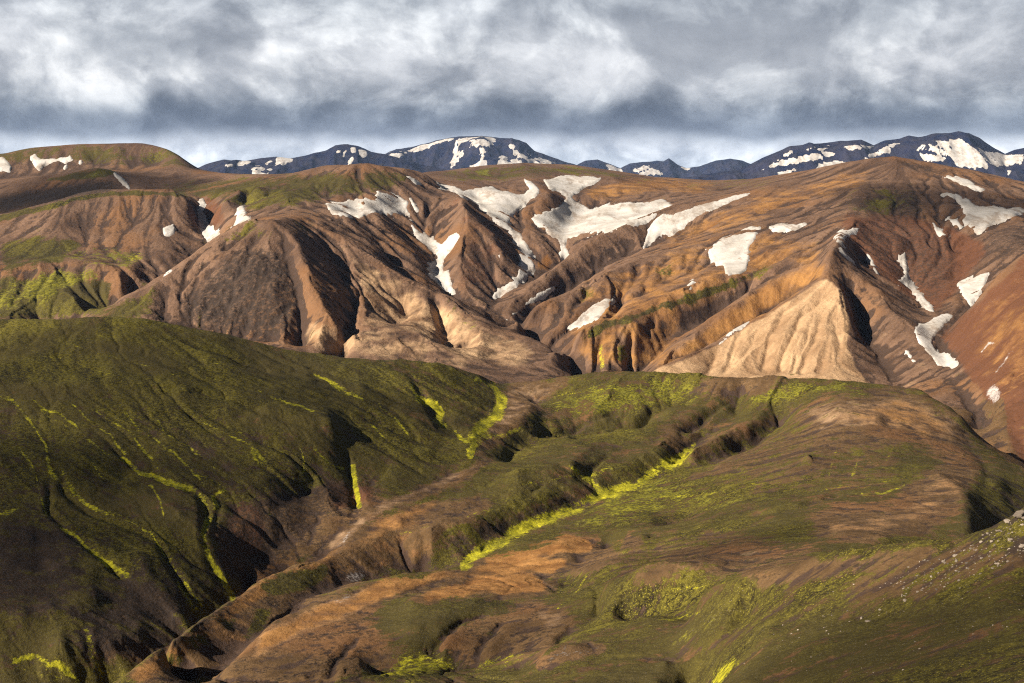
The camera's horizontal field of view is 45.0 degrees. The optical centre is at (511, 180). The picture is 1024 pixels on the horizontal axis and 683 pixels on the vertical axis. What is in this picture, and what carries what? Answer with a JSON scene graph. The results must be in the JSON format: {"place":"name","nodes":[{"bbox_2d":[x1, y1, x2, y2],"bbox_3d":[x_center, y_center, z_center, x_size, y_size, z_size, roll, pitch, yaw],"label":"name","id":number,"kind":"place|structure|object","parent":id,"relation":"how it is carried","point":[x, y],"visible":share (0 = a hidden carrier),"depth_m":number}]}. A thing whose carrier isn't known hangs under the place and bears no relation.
{"place":"outdoors","nodes":[
{"label":"outdoors","id":0,"kind":"place"},
{"bbox_2d":[199,144,444,173],"bbox_3d":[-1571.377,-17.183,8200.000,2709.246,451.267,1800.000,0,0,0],"label":"distant mountain","id":1,"kind":"structure","parent":0,"point":[330,156],"depth_m":8047.94},
{"bbox_2d":[237,161,250,165],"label":"snow patch","id":2,"kind":"object","parent":1,"relation":"on","point":[241,163],"visible":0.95,"depth_m":8047.64},
{"bbox_2d":[251,167,265,173],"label":"snow patch","id":3,"kind":"object","parent":1,"relation":"on","point":[258,171],"visible":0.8,"depth_m":7866.78},
{"bbox_2d":[275,157,292,165],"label":"snow patch","id":4,"kind":"object","parent":1,"relation":"on","point":[282,160],"visible":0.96,"depth_m":8105.77},
{"bbox_2d":[358,150,366,157],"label":"snow patch","id":5,"kind":"object","parent":1,"relation":"on","point":[362,153],"visible":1,"depth_m":8129.32},
{"bbox_2d":[386,136,574,169],"bbox_3d":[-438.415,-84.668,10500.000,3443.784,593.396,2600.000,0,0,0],"label":"distant mountain","id":6,"kind":"structure","parent":0,"point":[440,155],"depth_m":10219.51},
{"bbox_2d":[390,138,453,157],"bbox_3d":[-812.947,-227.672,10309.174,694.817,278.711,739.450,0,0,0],"label":"snow patch","id":7,"kind":"object","parent":6,"relation":"on","point":[417,149],"visible":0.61,"depth_m":10408.26},
{"bbox_2d":[450,137,495,167],"bbox_3d":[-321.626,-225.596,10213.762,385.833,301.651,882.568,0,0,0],"label":"snow patch","id":8,"kind":"object","parent":6,"relation":"on","point":[476,144],"visible":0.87,"depth_m":10204.02},
{"bbox_2d":[497,155,521,164],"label":"snow patch","id":9,"kind":"object","parent":6,"relation":"on","point":[502,161],"visible":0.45,"depth_m":9947.37},
{"bbox_2d":[509,144,530,159],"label":"snow patch","id":10,"kind":"object","parent":6,"relation":"on","point":[515,152],"visible":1,"depth_m":10113.21},
{"bbox_2d":[527,157,554,163],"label":"snow patch","id":11,"kind":"object","parent":6,"relation":"on","point":[541,160],"visible":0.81,"depth_m":10170.12},
{"bbox_2d":[0,317,1023,682],"bbox_3d":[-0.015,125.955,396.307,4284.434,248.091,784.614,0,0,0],"label":"mossy hills","id":12,"kind":"structure","parent":0,"point":[178,503],"depth_m":398.74},
{"bbox_2d":[1012,509,1023,518],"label":"stone","id":13,"kind":"object","parent":12,"relation":"on","point":[1019,514],"visible":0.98,"depth_m":178.24},
{"bbox_2d":[0,143,1023,410],"bbox_3d":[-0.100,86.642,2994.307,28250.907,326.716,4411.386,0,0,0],"label":"mountainside","id":14,"kind":"structure","parent":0,"point":[292,263],"depth_m":1276.58},
{"bbox_2d":[0,157,11,172],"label":"snow patch","id":15,"kind":"object","parent":14,"relation":"on","point":[5,166],"visible":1,"depth_m":2337.64},
{"bbox_2d":[30,154,72,170],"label":"snow patch","id":16,"kind":"object","parent":14,"relation":"on","point":[39,164],"visible":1,"depth_m":2358.89},
{"bbox_2d":[113,172,129,188],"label":"snow patch","id":17,"kind":"object","parent":14,"relation":"on","point":[122,181],"visible":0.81,"depth_m":1976.58},
{"bbox_2d":[163,224,175,236],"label":"snow patch","id":18,"kind":"object","parent":14,"relation":"on","point":[169,230],"visible":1,"depth_m":1501.96},
{"bbox_2d":[197,198,219,241],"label":"snow patch","id":19,"kind":"object","parent":14,"relation":"on","point":[209,232],"visible":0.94,"depth_m":1592.85},
{"bbox_2d":[233,206,250,225],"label":"snow patch","id":20,"kind":"object","parent":14,"relation":"on","point":[241,212],"visible":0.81,"depth_m":1488.86},
{"bbox_2d":[326,191,409,217],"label":"snow patch","id":21,"kind":"object","parent":14,"relation":"on","point":[383,204],"visible":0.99,"depth_m":1569.02},
{"bbox_2d":[409,198,418,211],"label":"snow patch","id":22,"kind":"object","parent":14,"relation":"on","point":[416,208],"visible":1,"depth_m":1632.72},
{"bbox_2d":[406,176,421,185],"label":"snow patch","id":23,"kind":"object","parent":14,"relation":"on","point":[414,181],"visible":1,"depth_m":1753.38},
{"bbox_2d":[409,219,459,294],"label":"snow patch","id":24,"kind":"object","parent":14,"relation":"on","point":[439,275],"visible":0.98,"depth_m":1483.55},
{"bbox_2d":[436,179,538,298],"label":"snow patch","id":25,"kind":"object","parent":14,"relation":"on","point":[491,201],"visible":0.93,"depth_m":1707.20},
{"bbox_2d":[525,286,554,304],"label":"snow patch","id":26,"kind":"object","parent":14,"relation":"on","point":[543,295],"visible":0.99,"depth_m":1369.49},
{"bbox_2d":[567,296,615,330],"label":"snow patch","id":27,"kind":"object","parent":14,"relation":"on","point":[592,313],"visible":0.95,"depth_m":1217.69},
{"bbox_2d":[531,175,672,261],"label":"snow patch","id":28,"kind":"object","parent":14,"relation":"on","point":[567,218],"visible":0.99,"depth_m":1737.62},
{"bbox_2d":[687,279,695,289],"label":"snow patch","id":29,"kind":"object","parent":14,"relation":"on","point":[691,283],"visible":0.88,"depth_m":1227.13},
{"bbox_2d":[643,193,749,248],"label":"snow patch","id":30,"kind":"object","parent":14,"relation":"on","point":[668,225],"visible":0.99,"depth_m":1601.80},
{"bbox_2d":[705,232,757,275],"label":"snow patch","id":31,"kind":"object","parent":14,"relation":"on","point":[727,253],"visible":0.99,"depth_m":1364.46},
{"bbox_2d":[719,321,748,343],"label":"snow patch","id":32,"kind":"object","parent":14,"relation":"on","point":[739,328],"visible":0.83,"depth_m":1014.55},
{"bbox_2d":[743,226,760,229],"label":"snow patch","id":33,"kind":"object","parent":14,"relation":"on","point":[753,228],"visible":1,"depth_m":1450.64},
{"bbox_2d":[769,222,806,232],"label":"snow patch","id":34,"kind":"object","parent":14,"relation":"on","point":[783,227],"visible":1,"depth_m":1425.03},
{"bbox_2d":[833,228,858,264],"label":"snow patch","id":35,"kind":"object","parent":14,"relation":"on","point":[853,231],"visible":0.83,"depth_m":1233.63},
{"bbox_2d":[866,254,878,274],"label":"snow patch","id":36,"kind":"object","parent":14,"relation":"on","point":[869,260],"visible":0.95,"depth_m":1222.46},
{"bbox_2d":[904,350,915,361],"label":"snow patch","id":37,"kind":"object","parent":14,"relation":"on","point":[908,354],"visible":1,"depth_m":940.78},
{"bbox_2d":[897,252,933,311],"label":"snow patch","id":38,"kind":"object","parent":14,"relation":"on","point":[906,281],"visible":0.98,"depth_m":1205.92},
{"bbox_2d":[914,314,958,368],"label":"snow patch","id":39,"kind":"object","parent":14,"relation":"on","point":[928,331],"visible":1,"depth_m":972.54},
{"bbox_2d":[932,223,945,236],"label":"snow patch","id":40,"kind":"object","parent":14,"relation":"on","point":[939,232],"visible":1,"depth_m":1369.29},
{"bbox_2d":[945,216,962,229],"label":"snow patch","id":41,"kind":"object","parent":14,"relation":"on","point":[956,222],"visible":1,"depth_m":1392.01},
{"bbox_2d":[944,175,984,191],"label":"snow patch","id":42,"kind":"object","parent":14,"relation":"on","point":[967,183],"visible":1,"depth_m":1614.77},
{"bbox_2d":[957,272,988,306],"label":"snow patch","id":43,"kind":"object","parent":14,"relation":"on","point":[967,287],"visible":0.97,"depth_m":1144.65},
{"bbox_2d":[940,192,1023,234],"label":"snow patch","id":44,"kind":"object","parent":14,"relation":"on","point":[981,219],"visible":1,"depth_m":1404.53},
{"bbox_2d":[0,0,1023,167],"label":"sky","id":45,"kind":"structure","parent":0,"point":[618,83]},
{"bbox_2d":[578,158,749,177],"bbox_3d":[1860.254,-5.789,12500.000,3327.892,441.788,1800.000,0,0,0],"label":"distant mountain","id":46,"kind":"structure","parent":0,"point":[669,168],"depth_m":12260.51},
{"bbox_2d":[606,164,622,171],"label":"snow patch","id":47,"kind":"object","parent":46,"relation":"on","point":[612,167],"visible":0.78,"depth_m":12403.04},
{"bbox_2d":[633,165,649,172],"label":"snow patch","id":48,"kind":"object","parent":46,"relation":"on","point":[643,167],"visible":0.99,"depth_m":12218.25},
{"bbox_2d":[639,168,662,175],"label":"snow patch","id":49,"kind":"object","parent":46,"relation":"on","point":[652,171],"visible":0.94,"depth_m":12137.30},
{"bbox_2d":[682,131,1023,181],"bbox_3d":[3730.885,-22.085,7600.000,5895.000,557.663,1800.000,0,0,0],"label":"distant mountain","id":50,"kind":"structure","parent":0,"point":[907,147],"depth_m":7355.95},
{"bbox_2d":[777,168,795,174],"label":"snow patch","id":51,"kind":"object","parent":50,"relation":"on","point":[787,171],"visible":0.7,"depth_m":7204.08},
{"bbox_2d":[783,150,792,156],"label":"snow patch","id":52,"kind":"object","parent":50,"relation":"on","point":[787,154],"visible":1,"depth_m":7392.74},
{"bbox_2d":[763,151,834,169],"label":"snow patch","id":53,"kind":"object","parent":50,"relation":"on","point":[806,158],"visible":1,"depth_m":7306.55},
{"bbox_2d":[817,160,843,167],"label":"snow patch","id":54,"kind":"object","parent":50,"relation":"on","point":[829,163],"visible":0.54,"depth_m":7256.48},
{"bbox_2d":[845,145,873,150],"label":"snow patch","id":55,"kind":"object","parent":50,"relation":"on","point":[852,147],"visible":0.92,"depth_m":7351.31},
{"bbox_2d":[865,143,899,158],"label":"snow patch","id":56,"kind":"object","parent":50,"relation":"on","point":[886,149],"visible":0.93,"depth_m":7397.29},
{"bbox_2d":[920,153,945,161],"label":"snow patch","id":57,"kind":"object","parent":50,"relation":"on","point":[929,157],"visible":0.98,"depth_m":7275.35},
{"bbox_2d":[917,138,1023,169],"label":"snow patch","id":58,"kind":"object","parent":50,"relation":"on","point":[961,153],"visible":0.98,"depth_m":7318.91}
]}

